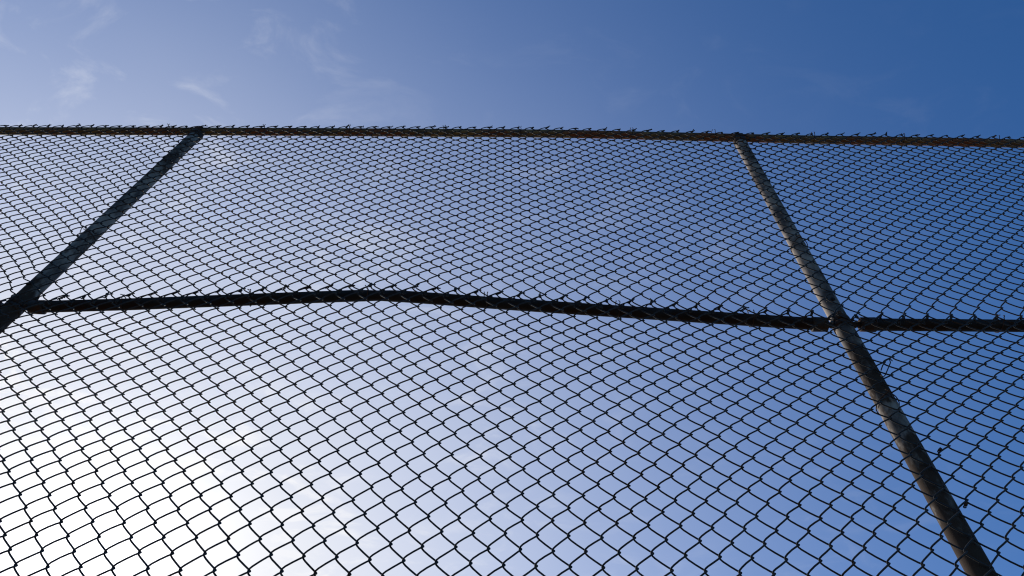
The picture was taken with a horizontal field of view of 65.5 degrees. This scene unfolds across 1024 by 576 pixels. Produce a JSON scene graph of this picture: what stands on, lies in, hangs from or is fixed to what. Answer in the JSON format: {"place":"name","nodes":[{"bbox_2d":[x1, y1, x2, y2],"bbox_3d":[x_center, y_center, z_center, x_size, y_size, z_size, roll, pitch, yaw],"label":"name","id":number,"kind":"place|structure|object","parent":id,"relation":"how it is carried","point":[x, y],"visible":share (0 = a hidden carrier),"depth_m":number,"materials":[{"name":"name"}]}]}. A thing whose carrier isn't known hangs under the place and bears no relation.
{"place":"outdoors","nodes":[
{"label":"outdoors","id":0,"kind":"place"},
{"bbox_2d":[0,0,1023,575],"label":"sky","id":1,"kind":"structure","parent":0,"point":[952,68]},
{"label":"ground","id":2,"kind":"structure","parent":0,"visible":0},
{"bbox_2d":[0,124,1023,575],"bbox_3d":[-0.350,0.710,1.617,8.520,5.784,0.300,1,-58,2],"label":"chain link fence","id":3,"kind":"object","parent":2,"relation":"on","point":[948,514],"visible":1,"depth_m":2.62,"materials":[{"name":"metal"}]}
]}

